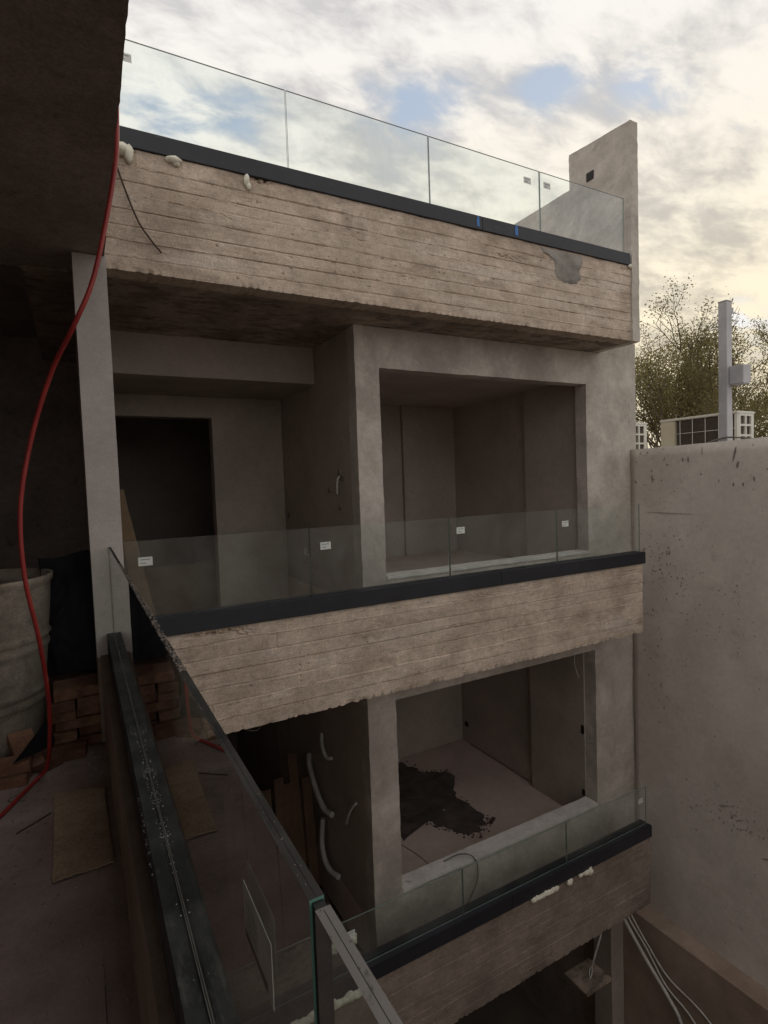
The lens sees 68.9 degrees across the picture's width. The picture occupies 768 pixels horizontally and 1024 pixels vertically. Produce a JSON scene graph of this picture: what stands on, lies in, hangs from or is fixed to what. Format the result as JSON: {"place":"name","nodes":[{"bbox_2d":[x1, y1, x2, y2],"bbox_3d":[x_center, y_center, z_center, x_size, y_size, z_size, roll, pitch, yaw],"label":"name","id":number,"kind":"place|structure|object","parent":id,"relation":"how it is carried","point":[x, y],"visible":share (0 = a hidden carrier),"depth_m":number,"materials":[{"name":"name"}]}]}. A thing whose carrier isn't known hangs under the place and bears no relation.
{"place":"outdoors","nodes":[
{"label":"outdoors","id":0,"kind":"place"},
{"bbox_2d":[0,670,106,1023],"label":"floor","id":1,"kind":"structure","parent":0,"point":[35,992],"depth_m":1.91,"materials":[{"name":"concrete"}]},
{"bbox_2d":[0,768,32,790],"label":"brick","id":2,"kind":"object","parent":1,"relation":"on","point":[15,781],"visible":0.78,"depth_m":2.79,"materials":[{"name":"brown brick"}]},
{"bbox_2d":[0,754,32,776],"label":"brick","id":3,"kind":"object","parent":2,"relation":"on","point":[8,766],"visible":0.89,"depth_m":2.82,"materials":[{"name":"brown brick"}]},
{"bbox_2d":[15,720,53,763],"bbox_3d":[-1.803,1.168,2.888,0.020,0.159,0.242,-1,3,13],"label":"plastic scrap","id":4,"kind":"object","parent":3,"relation":"on","point":[37,742],"visible":0.8,"depth_m":2.91,"materials":[{"name":"black plastic"}]},
{"bbox_2d":[0,568,52,757],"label":"drum","id":5,"kind":"object","parent":1,"relation":"on","point":[23,704],"visible":0.85,"depth_m":3.04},
{"bbox_2d":[16,812,51,833],"bbox_3d":[-1.548,1.377,2.478,0.005,0.007,0.160,-1,3,22],"label":"twig","id":6,"kind":"object","parent":1,"relation":"on","point":[34,823],"visible":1,"depth_m":2.48,"materials":[{"name":"wood"}]},
{"bbox_2d":[35,753,62,772],"bbox_3d":[-1.865,1.339,3.012,0.242,0.053,0.120,-1,3,21],"label":"brick","id":7,"kind":"object","parent":1,"relation":"on","point":[56,760],"visible":0.35,"depth_m":2.97,"materials":[{"name":"brick"}]},
{"bbox_2d":[6,728,44,771],"bbox_3d":[-1.904,1.272,2.971,0.122,0.055,0.241,-5,39,-49],"label":"brick","id":8,"kind":"object","parent":7,"relation":"on","point":[17,742],"visible":0.58,"depth_m":2.96,"materials":[{"name":"brown brick"}]},
{"bbox_2d":[41,740,87,761],"bbox_3d":[-1.774,1.332,3.084,0.244,0.054,0.118,-3,3,-24],"label":"brick","id":9,"kind":"object","parent":1,"relation":"on","point":[74,751],"visible":0.58,"depth_m":3.07,"materials":[{"name":"brick"}]},
{"bbox_2d":[0,747,129,1016],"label":"floor rubble","id":10,"kind":"object","parent":1,"relation":"on","point":[61,940],"visible":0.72,"depth_m":2.13,"materials":[{"name":"grey stone"}]},
{"bbox_2d":[54,728,77,745],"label":"brick","id":11,"kind":"object","parent":1,"relation":"on","point":[68,742],"visible":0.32,"depth_m":3.16,"materials":[{"name":"brick"}]},
{"bbox_2d":[53,724,77,744],"bbox_3d":[-1.848,1.268,3.249,0.123,0.054,0.244,-4,3,-28],"label":"brick","id":12,"kind":"object","parent":11,"relation":"on","point":[61,737],"visible":0.5,"depth_m":3.15,"materials":[{"name":"brown brick"}]},
{"bbox_2d":[55,713,78,731],"bbox_3d":[-1.857,1.210,3.277,0.122,0.054,0.241,-4,3,-30],"label":"brick","id":13,"kind":"object","parent":12,"relation":"on","point":[66,725],"visible":0.48,"depth_m":3.17,"materials":[{"name":"brown brick"}]},
{"bbox_2d":[52,703,76,723],"bbox_3d":[-1.861,1.154,3.261,0.121,0.055,0.244,-4,3,-27],"label":"brick","id":14,"kind":"object","parent":13,"relation":"on","point":[64,716],"visible":0.47,"depth_m":3.16,"materials":[{"name":"brown brick"}]},
{"bbox_2d":[51,698,75,714],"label":"brick","id":15,"kind":"object","parent":14,"relation":"on","point":[63,706],"visible":0.43,"depth_m":3.14,"materials":[{"name":"brick"}]},
{"bbox_2d":[53,678,77,702],"bbox_3d":[-1.864,1.039,3.269,0.121,0.055,0.244,-4,3,-31],"label":"brick","id":16,"kind":"object","parent":15,"relation":"on","point":[64,690],"visible":0.97,"depth_m":3.19,"materials":[{"name":"brown brick"}]},
{"bbox_2d":[52,787,113,882],"bbox_3d":[-1.323,1.366,2.444,0.224,0.009,0.719,-4,3,-29],"label":"cardboard sheet","id":17,"kind":"object","parent":1,"relation":"on","point":[82,843],"visible":1,"depth_m":2.38,"materials":[{"name":"brown cardboard"}]},
{"bbox_2d":[79,731,101,744],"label":"brick","id":18,"kind":"object","parent":1,"relation":"on","point":[93,738],"visible":0.39,"depth_m":3.25,"materials":[{"name":"brick"}]},
{"bbox_2d":[79,723,101,735],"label":"brick","id":19,"kind":"object","parent":18,"relation":"on","point":[90,729],"visible":0.39,"depth_m":3.25,"materials":[{"name":"brick"}]},
{"bbox_2d":[78,713,100,726],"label":"brick","id":20,"kind":"object","parent":19,"relation":"on","point":[87,720],"visible":0.47,"depth_m":3.23,"materials":[{"name":"brown brick"}]},
{"bbox_2d":[77,704,99,716],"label":"brick","id":21,"kind":"object","parent":20,"relation":"on","point":[89,710],"visible":0.48,"depth_m":3.24,"materials":[{"name":"brown brick"}]},
{"bbox_2d":[76,693,99,707],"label":"brick","id":22,"kind":"object","parent":21,"relation":"on","point":[87,700],"visible":0.48,"depth_m":3.23,"materials":[{"name":"brown brick"}]},
{"bbox_2d":[76,674,98,696],"bbox_3d":[-1.770,1.032,3.342,0.121,0.055,0.244,-4,3,-28],"label":"brick","id":23,"kind":"object","parent":22,"relation":"on","point":[86,685],"visible":0.81,"depth_m":3.26,"materials":[{"name":"brown brick"}]},
{"bbox_2d":[119,0,767,447],"label":"sky","id":24,"kind":"structure","parent":0,"point":[531,84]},
{"bbox_2d":[454,985,550,1023],"bbox_3d":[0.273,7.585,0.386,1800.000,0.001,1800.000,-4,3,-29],"label":"ground","id":25,"kind":"structure","parent":0,"point":[515,1005],"depth_m":7.99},
{"bbox_2d":[0,0,175,1023],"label":"house wing","id":26,"kind":"structure","parent":25,"relation":"on","point":[61,63],"depth_m":2.79,"materials":[{"name":"grey concrete"}]},
{"bbox_2d":[0,107,118,818],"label":"hose","id":27,"kind":"object","parent":26,"relation":"hanging from","point":[83,304],"visible":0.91,"depth_m":2.45,"materials":[{"name":"red rubber"}]},
{"bbox_2d":[90,743,140,1023],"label":"floor strip","id":28,"kind":"object","parent":26,"relation":"on","point":[118,960],"visible":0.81,"depth_m":1.86,"materials":[{"name":"grey concrete"}]},
{"bbox_2d":[107,547,402,1023],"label":"glass railing","id":29,"kind":"object","parent":26,"relation":"on","point":[215,837],"visible":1,"depth_m":0.81,"materials":[{"name":"clear glass"}]},
{"bbox_2d":[21,120,650,1023],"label":"house","id":30,"kind":"structure","parent":25,"relation":"on","point":[283,356],"depth_m":5.49,"materials":[{"name":"concrete"}]},
{"bbox_2d":[38,550,96,675],"bbox_3d":[-1.956,0.623,3.519,0.356,0.747,0.097,-4,3,-29],"label":"plastic sheet","id":31,"kind":"object","parent":30,"relation":"hanging from","point":[72,645],"visible":0.7,"depth_m":3.51,"materials":[{"name":"black plastic"}]},
{"bbox_2d":[119,141,133,164],"bbox_3d":[-1.593,-2.169,3.371,0.090,0.124,0.154,1,4,43],"label":"foam bead","id":32,"kind":"object","parent":30,"relation":"attached to","point":[126,151],"visible":0.53,"depth_m":3.38,"materials":[{"name":"white plastic"}]},
{"bbox_2d":[120,496,138,591],"bbox_3d":[-1.637,0.592,3.708,0.046,1.409,0.020,-11,7,-28],"label":"batten","id":33,"kind":"object","parent":30,"relation":"on","point":[128,557],"visible":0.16,"depth_m":3.66,"materials":[{"name":"wood"}]},
{"bbox_2d":[120,489,148,606],"bbox_3d":[-1.618,0.569,3.753,0.044,1.454,0.020,-13,8,-28],"label":"batten","id":34,"kind":"object","parent":30,"relation":"on","point":[141,588],"visible":0.35,"depth_m":3.71,"materials":[{"name":"wood"}]},
{"bbox_2d":[117,168,161,252],"bbox_3d":[-1.506,-1.882,3.423,0.254,0.545,0.029,-4,3,-29],"label":"steel bar","id":35,"kind":"object","parent":30,"relation":"hanging from","point":[142,228],"visible":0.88,"depth_m":3.40,"materials":[{"name":"black metal"}]},
{"bbox_2d":[129,514,155,615],"bbox_3d":[-1.598,0.635,3.811,0.045,1.321,0.020,-16,10,-32],"label":"batten","id":36,"kind":"object","parent":30,"relation":"on","point":[150,603],"visible":0.26,"depth_m":3.79,"materials":[{"name":"wood"}]},
{"bbox_2d":[164,155,181,166],"bbox_3d":[-1.327,-2.211,3.522,0.109,0.060,0.055,-4,3,-29],"label":"foam bead","id":37,"kind":"object","parent":30,"relation":"attached to","point":[175,161],"visible":1,"depth_m":3.51,"materials":[{"name":"white plastic"}]},
{"bbox_2d":[244,174,250,189],"bbox_3d":[-0.919,-2.214,3.751,0.042,0.111,0.043,-1,3,21],"label":"foam bead","id":38,"kind":"object","parent":30,"relation":"attached to","point":[247,184],"visible":1,"depth_m":3.74,"materials":[{"name":"white plastic"}]},
{"bbox_2d":[261,789,271,808],"bbox_3d":[-1.093,3.511,5.492,0.096,1.468,0.022,-2,-11,-29],"label":"plank","id":39,"kind":"object","parent":30,"relation":"on","point":[266,794],"visible":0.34,"depth_m":5.61,"materials":[{"name":"brown wood"}]},
{"bbox_2d":[273,778,293,919],"bbox_3d":[-0.987,3.464,5.537,0.096,1.551,0.022,-1,-12,-28],"label":"plank","id":40,"kind":"object","parent":30,"relation":"on","point":[279,800],"visible":0.43,"depth_m":5.61,"materials":[{"name":"wood"}]},
{"bbox_2d":[284,783,303,943],"bbox_3d":[-0.913,3.499,5.596,0.096,1.468,0.022,-1,-12,-28],"label":"plank","id":41,"kind":"object","parent":30,"relation":"on","point":[296,902],"visible":0.63,"depth_m":5.56,"materials":[{"name":"wood"}]},
{"bbox_2d":[287,752,310,940],"bbox_3d":[-0.852,3.358,5.666,0.096,1.746,0.022,-2,-12,-29],"label":"plank","id":42,"kind":"object","parent":30,"relation":"on","point":[294,782],"visible":0.79,"depth_m":5.69,"materials":[{"name":"wood"}]},
{"bbox_2d":[304,548,311,591],"bbox_3d":[-0.798,0.609,5.910,0.029,0.443,0.178,-4,3,-29],"label":"conduit","id":43,"kind":"object","parent":30,"relation":"attached to","point":[310,566],"visible":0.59,"depth_m":5.85,"materials":[{"name":"grey plastic"}]},
{"bbox_2d":[301,776,319,886],"bbox_3d":[-0.726,3.478,5.668,0.096,1.491,0.024,-1,-12,-28],"label":"plank","id":44,"kind":"object","parent":30,"relation":"on","point":[309,827],"visible":0.6,"depth_m":5.70,"materials":[{"name":"brown wood"}]},
{"bbox_2d":[306,753,333,817],"bbox_3d":[-0.697,2.881,5.925,0.091,0.384,0.734,-3,3,-25],"label":"conduit","id":45,"kind":"object","parent":30,"relation":"attached to","point":[326,810],"visible":0.99,"depth_m":5.94,"materials":[{"name":"grey plastic"}]},
{"bbox_2d":[320,733,332,759],"bbox_3d":[-0.606,2.411,5.744,0.069,0.213,0.262,-4,3,-29],"label":"conduit","id":46,"kind":"object","parent":30,"relation":"attached to","point":[325,756],"visible":1,"depth_m":5.75,"materials":[{"name":"grey plastic"}]},
{"bbox_2d":[319,817,340,879],"bbox_3d":[-0.567,3.454,5.742,0.100,0.446,0.419,-4,3,-29],"label":"conduit","id":47,"kind":"object","parent":30,"relation":"attached to","point":[332,872],"visible":1,"depth_m":5.83,"materials":[{"name":"grey plastic"}]},
{"bbox_2d":[336,476,339,493],"bbox_3d":[-0.418,-0.247,5.127,0.045,0.170,0.030,-2,3,-6],"label":"conduit","id":48,"kind":"object","parent":30,"relation":"attached to","point":[338,477],"visible":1,"depth_m":5.12,"materials":[{"name":"grey plastic"}]},
{"bbox_2d":[332,933,356,953],"bbox_3d":[-0.324,3.460,4.477,0.240,0.112,0.057,-4,3,-29],"label":"foam offcut","id":49,"kind":"object","parent":30,"relation":"on","point":[334,949],"visible":0.3,"depth_m":4.46,"materials":[{"name":"beige plastic"}]},
{"bbox_2d":[334,988,362,1010],"bbox_3d":[-0.417,3.731,4.212,0.664,0.103,0.075,-4,3,-29],"label":"foam bead","id":50,"kind":"object","parent":30,"relation":"attached to","point":[350,997],"visible":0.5,"depth_m":4.27,"materials":[{"name":"beige plastic"}]},
{"bbox_2d":[345,802,356,824],"bbox_3d":[-0.317,2.839,5.262,0.045,0.335,0.258,-4,3,-29],"label":"wire","id":51,"kind":"object","parent":30,"relation":"attached to","point":[350,810],"visible":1,"depth_m":5.23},
{"bbox_2d":[119,39,629,265],"bbox_3d":[0.321,-2.683,4.497,4.815,0.677,0.146,-4,3,-29],"label":"glass railing","id":52,"kind":"object","parent":30,"relation":"on","point":[143,141],"visible":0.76,"depth_m":4.12,"materials":[{"name":"clear glass"}]},
{"bbox_2d":[132,504,645,636],"bbox_3d":[0.510,0.363,4.696,4.995,0.622,0.146,-4,3,-29],"label":"glass railing","id":53,"kind":"object","parent":30,"relation":"on","point":[186,622],"visible":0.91,"depth_m":4.31,"materials":[{"name":"clear glass"}]},
{"bbox_2d":[398,761,488,840],"bbox_3d":[0.495,3.623,7.104,1.339,0.009,1.920,-4,3,-29],"label":"dirt patch","id":54,"kind":"object","parent":30,"relation":"on","point":[426,797],"visible":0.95,"depth_m":6.93,"materials":[{"name":"brown soil"}]},
{"bbox_2d":[398,761,490,839],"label":"dirt crumbs","id":55,"kind":"object","parent":30,"relation":"on","point":[456,798],"visible":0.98,"depth_m":6.55,"materials":[{"name":"brown soil"}]},
{"bbox_2d":[444,853,478,902],"bbox_3d":[0.760,3.591,5.454,0.342,0.474,0.119,-2,3,2],"label":"wire","id":56,"kind":"object","parent":30,"relation":"attached to","point":[477,870],"visible":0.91,"depth_m":5.49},
{"bbox_2d":[298,786,651,1008],"bbox_3d":[0.640,3.373,4.861,5.045,0.527,0.146,-4,3,-29],"label":"glass railing","id":57,"kind":"object","parent":30,"relation":"on","point":[402,950],"visible":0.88,"depth_m":4.97,"materials":[{"name":"clear glass"}]},
{"bbox_2d":[489,816,495,823],"bbox_3d":[1.266,3.609,6.550,0.040,0.020,0.120,0,3,33],"label":"wood scrap","id":58,"kind":"object","parent":30,"relation":"on","point":[492,819],"visible":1,"depth_m":6.53,"materials":[{"name":"wood"}]},
{"bbox_2d":[530,886,558,902],"bbox_3d":[1.519,3.599,5.278,0.358,0.065,0.062,-4,3,-29],"label":"foam bead","id":59,"kind":"object","parent":30,"relation":"attached to","point":[552,890],"visible":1,"depth_m":5.26,"materials":[{"name":"beige plastic"}]},
{"bbox_2d":[566,878,572,885],"bbox_3d":[1.802,3.592,5.436,0.092,0.067,0.055,-4,3,-29],"label":"foam bead","id":60,"kind":"object","parent":30,"relation":"attached to","point":[569,882],"visible":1,"depth_m":5.42,"materials":[{"name":"beige plastic"}]},
{"bbox_2d":[578,867,593,877],"bbox_3d":[1.998,3.575,5.541,0.201,0.085,0.069,-4,3,-29],"label":"foam bead","id":61,"kind":"object","parent":30,"relation":"attached to","point":[589,871],"visible":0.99,"depth_m":5.53,"materials":[{"name":"beige plastic"}]},
{"bbox_2d":[565,934,611,996],"bbox_3d":[2.220,4.662,6.041,0.442,0.742,0.310,-4,3,-29],"label":"hanging plate","id":62,"kind":"object","parent":30,"relation":"hanging from","point":[588,977],"visible":0.94,"depth_m":6.04,"materials":[{"name":"concrete"}]},
{"bbox_2d":[623,919,682,1023],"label":"cable","id":63,"kind":"object","parent":30,"relation":"hanging from","point":[653,972],"visible":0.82,"depth_m":6.06,"materials":[{"name":"grey plastic"}]},
{"bbox_2d":[628,917,695,1023],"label":"cable","id":64,"kind":"object","parent":30,"relation":"attached to","point":[666,986],"visible":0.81,"depth_m":6.11,"materials":[{"name":"grey plastic"}]},
{"bbox_2d":[631,914,710,1023],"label":"cable","id":65,"kind":"object","parent":30,"relation":"attached to","point":[686,996],"visible":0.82,"depth_m":6.09,"materials":[{"name":"grey plastic"}]},
{"bbox_2d":[584,437,767,1023],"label":"boundary wall","id":66,"kind":"structure","parent":25,"relation":"on","point":[700,663],"depth_m":5.86,"materials":[{"name":"grey concrete"}]},
{"bbox_2d":[709,436,749,441],"bbox_3d":[3.426,-0.723,5.538,0.058,0.051,0.429,-4,4,-36],"label":"cable","id":67,"kind":"object","parent":66,"relation":"on","point":[729,437],"visible":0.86,"depth_m":5.52,"materials":[{"name":"grey metal"}]},
{"bbox_2d":[718,300,750,440],"bbox_3d":[3.490,-1.393,5.556,0.218,1.397,0.221,-4,3,-29],"label":"steel post","id":68,"kind":"object","parent":66,"relation":"on","point":[729,374],"visible":0.91,"depth_m":5.54,"materials":[{"name":"grey metal"}]},
{"bbox_2d":[635,270,767,441],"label":"broadleaf tree","id":69,"kind":"object","parent":25,"relation":"on","point":[696,349],"visible":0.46,"depth_m":21.13,"materials":[{"name":"green plant"}]},
{"bbox_2d":[635,342,767,447],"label":"broadleaf tree","id":70,"kind":"object","parent":25,"relation":"on","point":[662,404],"visible":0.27,"depth_m":19.49,"materials":[{"name":"green plant"}]},
{"bbox_2d":[651,315,767,436],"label":"broadleaf tree","id":71,"kind":"object","parent":25,"relation":"on","point":[749,394],"visible":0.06,"depth_m":25.93,"materials":[{"name":"green plant"}]},
{"bbox_3d":[7.023,3.219,7.183,7.157,7.541,12.402,-4,3,-29],"label":"neighbour house","id":72,"kind":"object","parent":25,"relation":"on","visible":0},
{"bbox_2d":[636,422,646,448],"bbox_3d":[3.182,-0.829,7.849,0.336,0.750,0.916,-4,3,-29],"label":"air conditioner","id":73,"kind":"object","parent":72,"relation":"on","point":[641,435],"visible":0.1,"depth_m":7.49,"materials":[{"name":"white metal"}]},
{"bbox_2d":[660,411,754,446],"bbox_3d":[3.727,-0.757,6.495,0.336,0.705,0.916,-4,3,-29],"label":"air conditioner","id":74,"kind":"object","parent":72,"relation":"on","point":[691,430],"visible":0.52,"depth_m":6.39,"materials":[{"name":"white metal"}]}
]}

